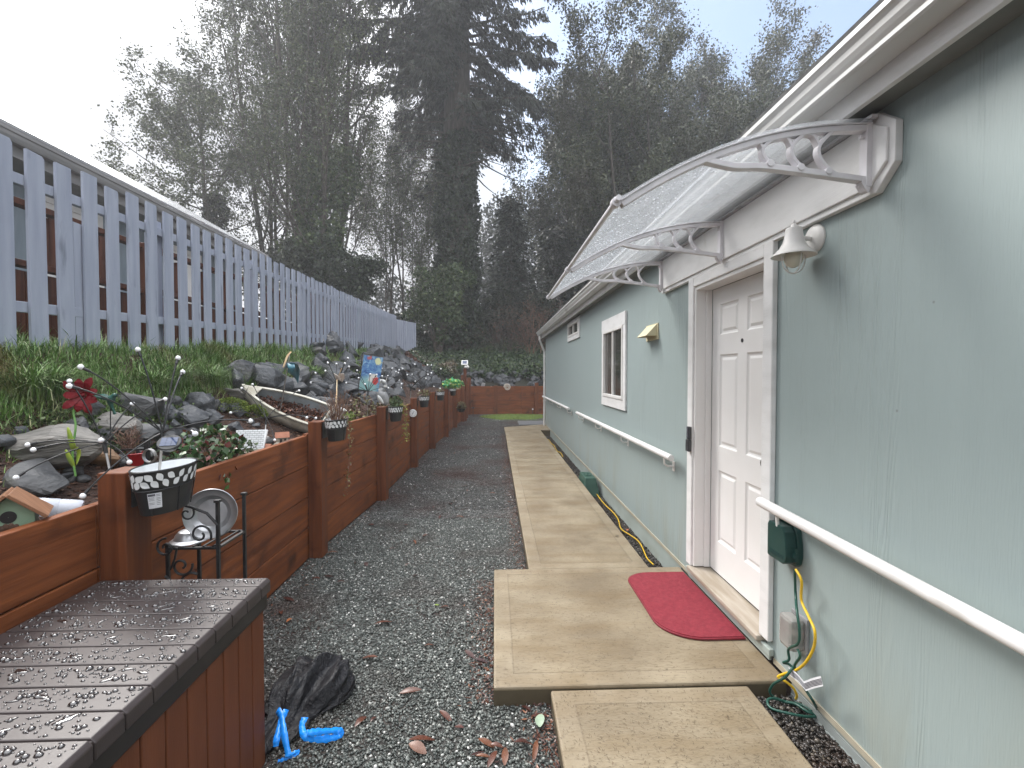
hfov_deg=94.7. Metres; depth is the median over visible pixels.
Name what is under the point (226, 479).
shrub sprig
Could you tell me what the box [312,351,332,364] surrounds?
riprap rock
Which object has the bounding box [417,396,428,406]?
wall planter
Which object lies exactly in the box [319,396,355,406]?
riprap rock
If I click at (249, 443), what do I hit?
green plant
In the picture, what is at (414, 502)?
gravel
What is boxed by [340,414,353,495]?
trailing plant
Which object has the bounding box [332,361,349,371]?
riprap rock
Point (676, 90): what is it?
broadleaf tree
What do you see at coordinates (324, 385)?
riprap rock
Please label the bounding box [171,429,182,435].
riprap rock
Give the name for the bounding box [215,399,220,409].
riprap rock
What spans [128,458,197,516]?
wall planter
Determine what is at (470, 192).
ivy
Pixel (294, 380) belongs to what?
riprap rock
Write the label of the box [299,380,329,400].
riprap rock
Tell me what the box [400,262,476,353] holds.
shrub
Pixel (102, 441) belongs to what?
firefly light
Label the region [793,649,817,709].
extension cord
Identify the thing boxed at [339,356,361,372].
riprap rock
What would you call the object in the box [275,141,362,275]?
ivy
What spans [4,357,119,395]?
grass tuft
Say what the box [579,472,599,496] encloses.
electrical box
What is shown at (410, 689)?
fallen leaf
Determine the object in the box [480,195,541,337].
evergreen
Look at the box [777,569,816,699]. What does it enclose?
extension cord
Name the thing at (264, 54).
alder
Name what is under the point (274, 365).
riprap rock
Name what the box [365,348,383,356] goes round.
riprap rock
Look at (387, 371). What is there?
riprap rock
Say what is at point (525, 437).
concrete walk
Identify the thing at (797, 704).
extension cord
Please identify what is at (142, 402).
rock
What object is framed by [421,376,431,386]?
riprap rock
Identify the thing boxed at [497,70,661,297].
broadleaf tree
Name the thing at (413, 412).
thermometer
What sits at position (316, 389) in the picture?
riprap rock
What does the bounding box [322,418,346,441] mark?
wall planter
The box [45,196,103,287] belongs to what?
window
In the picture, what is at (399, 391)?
riprap rock
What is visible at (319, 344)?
riprap rock
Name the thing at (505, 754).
fallen leaf
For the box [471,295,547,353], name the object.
bare shrub
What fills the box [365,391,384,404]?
riprap rock
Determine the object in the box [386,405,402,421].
wall planter
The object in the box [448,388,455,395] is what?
wall planter
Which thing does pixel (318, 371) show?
grass tuft
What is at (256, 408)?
moss cushion
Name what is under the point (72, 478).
stone
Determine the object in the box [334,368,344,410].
pinwheel
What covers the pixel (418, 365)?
riprap rock
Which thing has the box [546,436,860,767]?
dark pebbles
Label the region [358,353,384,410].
garden flag
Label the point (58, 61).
sky
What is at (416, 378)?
riprap rock
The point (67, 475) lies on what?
riprap rock
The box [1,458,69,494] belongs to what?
rock
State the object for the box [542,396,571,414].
handrail
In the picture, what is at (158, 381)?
grass tuft
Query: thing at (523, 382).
wooded hillside
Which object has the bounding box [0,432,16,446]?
riprap rock
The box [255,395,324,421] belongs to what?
leaf litter
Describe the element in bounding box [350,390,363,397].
riprap rock
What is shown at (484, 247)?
wood
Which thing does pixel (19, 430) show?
riprap rock
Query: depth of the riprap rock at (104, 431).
2.82 m
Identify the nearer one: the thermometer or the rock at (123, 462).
the rock at (123, 462)
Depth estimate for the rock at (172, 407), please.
3.50 m
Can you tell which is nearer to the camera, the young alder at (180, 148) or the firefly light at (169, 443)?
the firefly light at (169, 443)
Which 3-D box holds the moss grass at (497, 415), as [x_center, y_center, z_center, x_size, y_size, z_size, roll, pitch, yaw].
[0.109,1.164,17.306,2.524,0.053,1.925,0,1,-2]
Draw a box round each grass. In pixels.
[0,321,413,486]
[481,413,545,418]
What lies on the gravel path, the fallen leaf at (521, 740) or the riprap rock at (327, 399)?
the fallen leaf at (521, 740)
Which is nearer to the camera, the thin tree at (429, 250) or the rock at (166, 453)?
the rock at (166, 453)
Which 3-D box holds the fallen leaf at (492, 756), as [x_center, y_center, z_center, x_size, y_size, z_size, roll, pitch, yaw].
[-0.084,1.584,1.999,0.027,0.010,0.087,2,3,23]
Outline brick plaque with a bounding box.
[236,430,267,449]
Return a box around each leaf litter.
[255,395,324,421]
[263,423,460,640]
[456,434,559,767]
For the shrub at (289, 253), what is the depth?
19.81 m
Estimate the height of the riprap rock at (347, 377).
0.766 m
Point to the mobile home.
(858, 380)
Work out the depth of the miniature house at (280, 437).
3.97 m
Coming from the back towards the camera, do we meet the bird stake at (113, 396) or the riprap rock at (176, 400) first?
the riprap rock at (176, 400)
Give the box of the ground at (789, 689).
[267,387,791,697]
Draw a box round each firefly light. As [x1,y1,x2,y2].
[12,379,167,479]
[66,347,252,498]
[229,383,316,440]
[310,357,349,412]
[345,370,388,415]
[379,368,401,391]
[395,364,431,397]
[401,364,441,388]
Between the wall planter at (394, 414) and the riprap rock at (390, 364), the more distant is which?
the riprap rock at (390, 364)
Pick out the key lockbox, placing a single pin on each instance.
(688, 441)
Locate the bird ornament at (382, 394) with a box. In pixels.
[377,379,388,405]
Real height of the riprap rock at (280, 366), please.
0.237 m
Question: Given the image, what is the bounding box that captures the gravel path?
[262,414,560,767]
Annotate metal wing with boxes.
[377,395,383,403]
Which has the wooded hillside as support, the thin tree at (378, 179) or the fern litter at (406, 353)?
the thin tree at (378, 179)
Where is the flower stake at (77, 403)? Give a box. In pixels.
[62,378,97,475]
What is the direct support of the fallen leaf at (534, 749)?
on the gravel path
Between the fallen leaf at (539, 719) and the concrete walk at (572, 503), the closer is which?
the fallen leaf at (539, 719)
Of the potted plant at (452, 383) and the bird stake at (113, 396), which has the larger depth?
the potted plant at (452, 383)
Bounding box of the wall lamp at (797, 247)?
[771,220,825,273]
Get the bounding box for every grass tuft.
[0,356,107,401]
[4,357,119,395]
[120,364,196,390]
[146,356,219,383]
[187,359,255,386]
[309,365,334,375]
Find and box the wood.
[258,80,782,332]
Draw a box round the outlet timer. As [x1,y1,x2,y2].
[767,518,802,566]
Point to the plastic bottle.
(61, 505)
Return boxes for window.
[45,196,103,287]
[173,245,201,305]
[567,316,579,341]
[601,311,626,410]
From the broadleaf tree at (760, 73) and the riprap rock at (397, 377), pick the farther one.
the broadleaf tree at (760, 73)
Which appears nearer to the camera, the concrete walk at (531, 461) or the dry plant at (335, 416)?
the dry plant at (335, 416)
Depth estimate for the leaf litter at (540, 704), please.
2.66 m
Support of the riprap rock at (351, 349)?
on the garden bank
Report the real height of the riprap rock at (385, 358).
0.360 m
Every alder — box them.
[90,31,332,313]
[167,0,343,319]
[194,0,414,293]
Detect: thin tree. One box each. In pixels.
[345,69,436,313]
[350,91,441,310]
[379,142,438,332]
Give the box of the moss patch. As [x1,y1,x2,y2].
[480,414,545,419]
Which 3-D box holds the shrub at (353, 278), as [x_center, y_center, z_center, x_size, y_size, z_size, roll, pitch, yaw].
[-7.168,-3.864,20.032,4.067,5.315,1.930,0,1,4]
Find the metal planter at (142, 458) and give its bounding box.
[113,438,157,465]
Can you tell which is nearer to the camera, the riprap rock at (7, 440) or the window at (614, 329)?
the riprap rock at (7, 440)
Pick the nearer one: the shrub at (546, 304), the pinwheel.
the pinwheel
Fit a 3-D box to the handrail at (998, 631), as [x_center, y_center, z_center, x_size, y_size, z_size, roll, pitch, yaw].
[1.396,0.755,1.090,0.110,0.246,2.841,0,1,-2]
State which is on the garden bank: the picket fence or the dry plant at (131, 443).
the picket fence
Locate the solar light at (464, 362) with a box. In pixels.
[461,360,468,368]
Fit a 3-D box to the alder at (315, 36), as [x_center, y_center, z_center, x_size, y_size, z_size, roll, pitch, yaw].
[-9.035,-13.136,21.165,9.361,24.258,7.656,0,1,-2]
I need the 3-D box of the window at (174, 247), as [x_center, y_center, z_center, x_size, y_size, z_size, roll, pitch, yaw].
[-6.002,-1.765,8.648,0.029,1.400,1.000,0,1,-2]
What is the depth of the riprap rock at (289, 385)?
5.51 m
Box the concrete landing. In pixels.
[494,567,786,705]
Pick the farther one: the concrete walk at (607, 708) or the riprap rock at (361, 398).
the riprap rock at (361, 398)
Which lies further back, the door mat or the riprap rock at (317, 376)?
the riprap rock at (317, 376)
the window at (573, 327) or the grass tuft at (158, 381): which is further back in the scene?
the window at (573, 327)
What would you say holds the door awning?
attached to the mobile home
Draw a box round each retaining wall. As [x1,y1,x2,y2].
[0,375,467,633]
[467,378,545,414]
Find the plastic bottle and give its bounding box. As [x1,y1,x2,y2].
[39,498,84,516]
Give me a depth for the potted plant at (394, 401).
6.04 m
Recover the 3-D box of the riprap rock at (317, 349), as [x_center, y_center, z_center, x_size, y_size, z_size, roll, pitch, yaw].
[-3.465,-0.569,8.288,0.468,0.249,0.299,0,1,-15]
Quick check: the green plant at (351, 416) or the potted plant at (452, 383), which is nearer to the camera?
the green plant at (351, 416)
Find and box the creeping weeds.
[9,396,193,453]
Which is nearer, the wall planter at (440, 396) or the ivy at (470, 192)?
the wall planter at (440, 396)
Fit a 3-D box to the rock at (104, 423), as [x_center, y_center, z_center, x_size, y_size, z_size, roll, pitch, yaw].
[-2.483,0.276,2.943,0.324,0.218,0.214,-11,12,-5]
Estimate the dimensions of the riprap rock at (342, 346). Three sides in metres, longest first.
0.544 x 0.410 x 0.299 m
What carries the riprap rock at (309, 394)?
on the garden bank
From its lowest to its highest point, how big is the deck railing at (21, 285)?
1.920 m
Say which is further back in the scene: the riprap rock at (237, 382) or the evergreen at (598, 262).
the evergreen at (598, 262)
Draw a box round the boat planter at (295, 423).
[241,384,329,432]
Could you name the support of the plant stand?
on the gravel at (443, 664)
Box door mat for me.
[628,572,745,640]
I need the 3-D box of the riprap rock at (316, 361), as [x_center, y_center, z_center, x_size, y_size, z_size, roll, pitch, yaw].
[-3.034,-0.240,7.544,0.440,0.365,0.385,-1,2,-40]
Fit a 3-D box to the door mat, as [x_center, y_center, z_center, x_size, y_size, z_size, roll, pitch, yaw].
[1.108,1.470,3.195,0.473,0.016,0.920,0,1,-2]
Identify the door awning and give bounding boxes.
[546,113,902,299]
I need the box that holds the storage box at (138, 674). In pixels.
[0,578,269,767]
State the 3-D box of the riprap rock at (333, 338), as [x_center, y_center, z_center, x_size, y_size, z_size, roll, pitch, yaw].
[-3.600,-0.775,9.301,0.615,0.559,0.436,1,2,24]
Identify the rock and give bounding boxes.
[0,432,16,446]
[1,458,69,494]
[2,424,108,468]
[13,426,29,433]
[61,472,73,478]
[62,465,83,474]
[63,416,88,427]
[71,401,105,415]
[90,411,142,437]
[90,448,120,468]
[97,428,116,440]
[115,392,165,420]
[118,454,129,465]
[127,423,185,456]
[133,447,153,457]
[154,447,178,455]
[160,404,176,418]
[165,431,175,435]
[167,395,181,405]
[167,409,180,420]
[170,419,180,427]
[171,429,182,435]
[177,405,208,430]
[185,392,215,410]
[205,408,224,424]
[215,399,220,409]
[217,402,228,411]
[223,359,254,383]
[223,384,250,402]
[228,403,246,417]
[228,421,243,431]
[232,369,243,388]
[250,364,284,387]
[255,362,273,367]
[265,362,278,369]
[273,374,293,391]
[274,363,285,372]
[291,382,309,394]
[292,377,301,382]
[293,364,309,382]
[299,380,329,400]
[305,378,328,389]
[305,391,321,399]
[306,342,324,347]
[309,384,326,396]
[311,346,327,355]
[311,357,329,374]
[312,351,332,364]
[312,374,324,381]
[319,331,340,354]
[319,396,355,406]
[322,366,344,384]
[325,383,346,400]
[327,346,339,353]
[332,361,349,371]
[338,341,344,353]
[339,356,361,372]
[339,380,358,391]
[342,351,355,362]
[344,349,349,380]
[345,341,358,357]
[349,391,375,405]
[350,372,360,378]
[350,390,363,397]
[352,378,366,392]
[355,342,363,348]
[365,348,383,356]
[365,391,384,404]
[373,345,385,355]
[382,356,392,361]
[382,368,391,376]
[383,361,397,369]
[387,377,395,386]
[388,367,402,381]
[388,387,396,396]
[392,348,399,353]
[393,358,400,366]
[393,381,403,387]
[394,387,405,396]
[397,354,413,368]
[398,367,406,379]
[407,373,418,382]
[409,368,420,372]
[410,361,421,370]
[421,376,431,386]
[432,375,440,386]
[474,378,481,384]
[492,377,502,382]
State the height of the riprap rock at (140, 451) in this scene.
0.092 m
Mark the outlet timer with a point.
(785, 543)
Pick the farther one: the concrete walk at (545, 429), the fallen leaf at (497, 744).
the concrete walk at (545, 429)
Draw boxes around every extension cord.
[597,494,653,564]
[766,569,816,717]
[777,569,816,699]
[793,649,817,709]
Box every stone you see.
[68,475,76,482]
[75,473,91,482]
[265,436,273,444]
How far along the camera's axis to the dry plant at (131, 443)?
2.78 m
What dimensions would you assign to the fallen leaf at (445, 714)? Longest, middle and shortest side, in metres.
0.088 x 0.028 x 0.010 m
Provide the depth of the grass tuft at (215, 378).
4.42 m
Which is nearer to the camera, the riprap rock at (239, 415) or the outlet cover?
the outlet cover
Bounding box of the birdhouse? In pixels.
[0,486,53,531]
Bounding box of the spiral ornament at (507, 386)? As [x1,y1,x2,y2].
[503,384,510,389]
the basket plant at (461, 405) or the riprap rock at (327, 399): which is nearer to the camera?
the riprap rock at (327, 399)
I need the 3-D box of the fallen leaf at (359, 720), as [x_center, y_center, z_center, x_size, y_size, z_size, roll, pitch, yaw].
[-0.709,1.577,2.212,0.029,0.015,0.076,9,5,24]
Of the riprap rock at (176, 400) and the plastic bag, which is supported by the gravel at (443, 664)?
the plastic bag
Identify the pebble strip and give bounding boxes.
[763,698,840,767]
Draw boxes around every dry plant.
[111,424,156,454]
[319,387,351,419]
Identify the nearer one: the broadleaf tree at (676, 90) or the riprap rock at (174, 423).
the riprap rock at (174, 423)
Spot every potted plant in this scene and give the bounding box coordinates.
[388,396,403,406]
[417,388,430,396]
[442,377,464,388]
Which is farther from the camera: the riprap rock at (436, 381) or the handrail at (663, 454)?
the riprap rock at (436, 381)
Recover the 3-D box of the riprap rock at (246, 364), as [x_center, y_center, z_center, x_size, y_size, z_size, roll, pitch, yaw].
[-2.902,-0.103,5.056,0.267,0.311,0.453,-1,-7,14]
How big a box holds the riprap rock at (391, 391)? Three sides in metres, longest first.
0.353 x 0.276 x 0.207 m
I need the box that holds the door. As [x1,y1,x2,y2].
[710,271,763,609]
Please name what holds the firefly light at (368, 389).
on the garden bank
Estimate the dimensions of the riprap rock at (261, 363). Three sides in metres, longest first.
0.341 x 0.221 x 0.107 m
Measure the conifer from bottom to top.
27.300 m
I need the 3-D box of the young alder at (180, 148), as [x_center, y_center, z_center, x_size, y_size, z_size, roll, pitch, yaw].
[-14.616,-8.379,22.878,9.485,13.920,10.886,1,2,26]
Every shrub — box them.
[162,423,245,469]
[263,237,331,323]
[291,229,391,312]
[395,307,429,340]
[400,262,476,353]
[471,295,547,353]
[501,294,562,353]
[516,291,555,347]
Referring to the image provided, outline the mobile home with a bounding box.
[536,0,1023,767]
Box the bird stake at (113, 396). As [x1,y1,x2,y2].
[95,393,119,462]
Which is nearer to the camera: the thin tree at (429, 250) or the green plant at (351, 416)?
the green plant at (351, 416)
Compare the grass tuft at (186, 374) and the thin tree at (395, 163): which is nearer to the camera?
the grass tuft at (186, 374)
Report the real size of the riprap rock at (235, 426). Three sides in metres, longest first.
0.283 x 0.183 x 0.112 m
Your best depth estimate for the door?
3.10 m
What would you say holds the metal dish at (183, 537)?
on the plant stand
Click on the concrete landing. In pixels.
(602, 636)
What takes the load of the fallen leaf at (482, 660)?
on the gravel at (443, 664)
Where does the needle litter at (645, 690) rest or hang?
on the concrete walk at (607, 708)
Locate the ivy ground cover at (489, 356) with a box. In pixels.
[408,335,545,377]
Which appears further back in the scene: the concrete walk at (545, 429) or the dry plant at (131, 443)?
the concrete walk at (545, 429)
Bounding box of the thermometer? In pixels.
[410,409,416,416]
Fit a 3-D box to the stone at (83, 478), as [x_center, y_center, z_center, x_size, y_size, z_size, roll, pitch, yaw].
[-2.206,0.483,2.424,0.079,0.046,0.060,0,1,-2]
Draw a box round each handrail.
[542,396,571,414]
[575,411,674,470]
[755,497,1023,655]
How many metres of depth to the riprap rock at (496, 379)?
18.95 m
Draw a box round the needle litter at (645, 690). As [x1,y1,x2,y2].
[495,456,805,767]
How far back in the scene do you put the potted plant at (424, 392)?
8.11 m
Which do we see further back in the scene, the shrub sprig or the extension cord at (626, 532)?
the extension cord at (626, 532)
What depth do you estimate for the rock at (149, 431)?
3.00 m
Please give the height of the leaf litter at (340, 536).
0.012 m
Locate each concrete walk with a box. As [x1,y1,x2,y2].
[504,424,549,435]
[505,430,551,445]
[507,445,577,478]
[513,478,647,568]
[551,686,812,767]
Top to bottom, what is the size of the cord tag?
0.144 m
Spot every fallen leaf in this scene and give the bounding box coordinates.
[355,716,365,726]
[400,687,420,693]
[409,735,434,739]
[409,740,426,753]
[440,710,451,720]
[465,650,474,657]
[474,658,488,662]
[475,753,488,756]
[478,737,494,747]
[487,751,496,766]
[491,742,502,747]
[501,747,508,764]
[514,738,529,743]
[532,740,537,761]
[535,714,544,726]
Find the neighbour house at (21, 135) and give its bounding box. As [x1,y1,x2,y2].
[0,109,268,310]
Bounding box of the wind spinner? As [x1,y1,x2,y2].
[280,352,299,410]
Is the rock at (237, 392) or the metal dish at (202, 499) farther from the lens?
the rock at (237, 392)
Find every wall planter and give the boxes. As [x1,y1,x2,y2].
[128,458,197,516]
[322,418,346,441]
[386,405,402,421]
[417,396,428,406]
[435,391,444,400]
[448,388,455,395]
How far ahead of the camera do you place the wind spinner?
4.47 m
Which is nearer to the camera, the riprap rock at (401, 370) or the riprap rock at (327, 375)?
the riprap rock at (327, 375)
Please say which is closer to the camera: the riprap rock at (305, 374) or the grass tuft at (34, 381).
the grass tuft at (34, 381)
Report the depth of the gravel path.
2.92 m
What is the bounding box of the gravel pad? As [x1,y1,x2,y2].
[517,421,545,425]
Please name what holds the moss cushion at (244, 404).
on the garden bank
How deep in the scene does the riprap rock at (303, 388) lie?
5.66 m
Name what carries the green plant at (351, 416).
on the garden bank
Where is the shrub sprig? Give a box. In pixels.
[219,466,236,489]
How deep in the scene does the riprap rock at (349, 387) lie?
7.53 m
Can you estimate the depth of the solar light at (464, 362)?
15.88 m
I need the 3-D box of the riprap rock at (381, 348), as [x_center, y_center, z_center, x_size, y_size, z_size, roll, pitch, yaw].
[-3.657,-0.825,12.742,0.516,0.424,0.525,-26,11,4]
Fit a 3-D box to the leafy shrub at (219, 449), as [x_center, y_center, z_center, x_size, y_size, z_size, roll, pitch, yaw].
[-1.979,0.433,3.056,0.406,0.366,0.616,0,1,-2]
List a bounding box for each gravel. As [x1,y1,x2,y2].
[263,510,560,767]
[355,414,545,519]
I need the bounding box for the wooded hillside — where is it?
[424,331,545,385]
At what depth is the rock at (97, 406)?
2.95 m
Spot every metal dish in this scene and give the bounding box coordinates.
[169,529,207,545]
[182,489,237,538]
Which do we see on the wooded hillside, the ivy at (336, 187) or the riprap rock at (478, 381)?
the riprap rock at (478, 381)
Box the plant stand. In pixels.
[156,492,247,579]
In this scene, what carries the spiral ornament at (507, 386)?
attached to the retaining wall at (496, 400)
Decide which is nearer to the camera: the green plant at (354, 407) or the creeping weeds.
the creeping weeds
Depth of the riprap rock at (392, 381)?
10.44 m
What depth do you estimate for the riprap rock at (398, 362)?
13.53 m
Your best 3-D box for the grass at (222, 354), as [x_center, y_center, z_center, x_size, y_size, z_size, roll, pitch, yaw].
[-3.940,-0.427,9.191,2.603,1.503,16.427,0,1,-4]
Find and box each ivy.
[200,189,230,232]
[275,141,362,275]
[417,126,491,347]
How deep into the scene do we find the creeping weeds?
2.79 m
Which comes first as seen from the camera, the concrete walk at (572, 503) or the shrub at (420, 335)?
the concrete walk at (572, 503)
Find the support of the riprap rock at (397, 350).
on the garden bank
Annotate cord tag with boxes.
[788,667,822,690]
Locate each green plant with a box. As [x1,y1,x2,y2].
[229,438,257,455]
[344,411,354,420]
[348,391,376,418]
[368,401,388,415]
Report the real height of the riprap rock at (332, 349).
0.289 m
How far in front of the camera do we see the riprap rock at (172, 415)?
3.50 m
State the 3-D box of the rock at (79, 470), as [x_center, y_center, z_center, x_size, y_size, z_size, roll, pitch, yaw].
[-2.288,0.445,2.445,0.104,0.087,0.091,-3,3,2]
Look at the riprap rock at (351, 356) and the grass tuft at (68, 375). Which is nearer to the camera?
the grass tuft at (68, 375)
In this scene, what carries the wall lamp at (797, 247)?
attached to the mobile home
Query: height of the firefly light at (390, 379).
0.717 m
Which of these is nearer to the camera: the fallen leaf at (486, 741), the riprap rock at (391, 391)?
the fallen leaf at (486, 741)
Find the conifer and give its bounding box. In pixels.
[328,0,560,350]
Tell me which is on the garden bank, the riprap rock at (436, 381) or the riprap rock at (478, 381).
the riprap rock at (436, 381)
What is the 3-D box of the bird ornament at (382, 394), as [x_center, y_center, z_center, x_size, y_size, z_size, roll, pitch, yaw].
[-1.820,0.119,6.643,0.167,0.372,0.148,0,1,12]
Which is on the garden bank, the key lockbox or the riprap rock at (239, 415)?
the riprap rock at (239, 415)
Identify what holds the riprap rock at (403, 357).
on the garden bank
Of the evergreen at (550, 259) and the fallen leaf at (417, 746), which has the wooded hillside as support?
the evergreen at (550, 259)
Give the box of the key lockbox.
[685,426,691,451]
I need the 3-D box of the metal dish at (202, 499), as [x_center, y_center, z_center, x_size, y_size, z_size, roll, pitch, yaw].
[-1.436,0.616,2.255,0.234,0.232,0.059,0,1,-16]
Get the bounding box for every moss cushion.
[218,397,250,411]
[244,404,268,417]
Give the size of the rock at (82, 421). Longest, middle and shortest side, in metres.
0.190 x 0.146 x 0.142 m
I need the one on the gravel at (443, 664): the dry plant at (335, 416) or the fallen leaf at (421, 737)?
the fallen leaf at (421, 737)
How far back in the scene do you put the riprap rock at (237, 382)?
4.74 m
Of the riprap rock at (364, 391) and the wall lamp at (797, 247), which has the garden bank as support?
the riprap rock at (364, 391)
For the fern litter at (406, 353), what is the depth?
18.69 m
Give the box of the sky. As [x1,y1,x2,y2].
[0,0,877,327]
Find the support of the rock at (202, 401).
on the garden bank
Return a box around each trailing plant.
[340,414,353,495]
[400,403,409,441]
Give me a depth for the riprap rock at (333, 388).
6.58 m
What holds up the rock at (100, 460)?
on the garden bank
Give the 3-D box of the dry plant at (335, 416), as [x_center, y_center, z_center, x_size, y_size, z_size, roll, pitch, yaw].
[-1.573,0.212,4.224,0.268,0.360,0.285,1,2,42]
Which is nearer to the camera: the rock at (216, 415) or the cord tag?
the cord tag
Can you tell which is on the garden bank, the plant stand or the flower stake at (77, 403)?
the flower stake at (77, 403)
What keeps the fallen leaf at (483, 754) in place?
on the gravel at (443, 664)
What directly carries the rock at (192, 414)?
on the garden bank
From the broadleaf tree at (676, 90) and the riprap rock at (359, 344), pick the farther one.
the broadleaf tree at (676, 90)
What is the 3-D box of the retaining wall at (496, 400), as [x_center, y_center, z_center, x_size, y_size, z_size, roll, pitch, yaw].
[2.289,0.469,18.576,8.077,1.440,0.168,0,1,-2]
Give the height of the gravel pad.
0.125 m
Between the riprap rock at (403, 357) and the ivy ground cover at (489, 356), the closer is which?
the riprap rock at (403, 357)
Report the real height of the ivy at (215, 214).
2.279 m
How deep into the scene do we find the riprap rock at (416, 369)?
14.92 m
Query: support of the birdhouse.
on the garden bank
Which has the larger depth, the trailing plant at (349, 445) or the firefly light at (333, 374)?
the firefly light at (333, 374)
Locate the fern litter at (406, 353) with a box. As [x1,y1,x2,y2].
[404,351,423,365]
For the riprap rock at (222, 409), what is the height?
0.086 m
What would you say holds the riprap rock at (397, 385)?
on the garden bank
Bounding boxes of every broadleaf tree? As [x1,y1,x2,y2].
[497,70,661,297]
[533,0,772,258]
[593,0,767,199]
[675,0,832,185]
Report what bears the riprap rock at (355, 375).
on the garden bank
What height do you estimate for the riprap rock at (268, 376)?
0.332 m
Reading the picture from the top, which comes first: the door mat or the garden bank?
the garden bank
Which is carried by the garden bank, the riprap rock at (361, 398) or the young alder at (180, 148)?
the riprap rock at (361, 398)
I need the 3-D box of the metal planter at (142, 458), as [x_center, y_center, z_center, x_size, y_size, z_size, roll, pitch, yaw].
[-2.233,0.416,2.775,0.427,0.210,0.181,0,1,3]
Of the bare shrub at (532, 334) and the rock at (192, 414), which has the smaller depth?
the rock at (192, 414)
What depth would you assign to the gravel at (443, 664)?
2.94 m
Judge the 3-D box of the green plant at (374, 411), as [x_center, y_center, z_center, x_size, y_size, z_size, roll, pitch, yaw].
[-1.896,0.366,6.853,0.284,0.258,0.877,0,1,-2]
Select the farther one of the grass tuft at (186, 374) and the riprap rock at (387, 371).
the riprap rock at (387, 371)
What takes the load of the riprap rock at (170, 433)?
on the garden bank
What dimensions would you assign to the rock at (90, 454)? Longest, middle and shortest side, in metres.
0.546 x 0.348 x 0.281 m
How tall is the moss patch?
0.041 m
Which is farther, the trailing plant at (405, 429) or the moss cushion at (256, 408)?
the trailing plant at (405, 429)
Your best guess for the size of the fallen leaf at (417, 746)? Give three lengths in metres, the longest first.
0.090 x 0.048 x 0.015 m
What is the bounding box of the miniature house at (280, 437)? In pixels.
[275,432,289,442]
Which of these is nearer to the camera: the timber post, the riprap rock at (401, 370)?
the riprap rock at (401, 370)
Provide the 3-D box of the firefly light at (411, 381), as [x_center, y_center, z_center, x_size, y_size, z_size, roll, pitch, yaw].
[-1.768,0.019,8.520,0.661,0.779,0.555,0,1,-2]
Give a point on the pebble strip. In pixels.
(809, 732)
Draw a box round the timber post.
[463,368,466,420]
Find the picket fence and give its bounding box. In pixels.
[0,134,415,353]
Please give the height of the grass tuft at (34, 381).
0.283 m
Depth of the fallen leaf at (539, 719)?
2.21 m
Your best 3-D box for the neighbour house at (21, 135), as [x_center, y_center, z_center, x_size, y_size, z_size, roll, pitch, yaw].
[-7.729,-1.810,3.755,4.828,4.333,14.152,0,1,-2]
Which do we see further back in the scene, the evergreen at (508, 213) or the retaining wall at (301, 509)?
the evergreen at (508, 213)
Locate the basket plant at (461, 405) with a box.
[456,401,466,408]
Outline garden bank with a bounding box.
[0,351,459,519]
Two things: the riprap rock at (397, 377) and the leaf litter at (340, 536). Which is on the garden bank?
the riprap rock at (397, 377)
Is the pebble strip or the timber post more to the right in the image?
the pebble strip
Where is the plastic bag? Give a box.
[264,652,354,761]
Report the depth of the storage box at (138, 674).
1.50 m
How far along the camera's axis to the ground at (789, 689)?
3.57 m
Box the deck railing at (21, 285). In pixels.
[13,196,376,346]
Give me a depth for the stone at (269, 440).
3.84 m
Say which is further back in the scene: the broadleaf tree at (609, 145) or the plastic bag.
the broadleaf tree at (609, 145)
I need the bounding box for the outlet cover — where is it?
[779,608,808,654]
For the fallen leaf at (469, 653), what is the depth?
2.74 m
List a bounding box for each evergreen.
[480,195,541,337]
[515,223,581,338]
[546,229,616,320]
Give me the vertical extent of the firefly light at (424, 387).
0.796 m

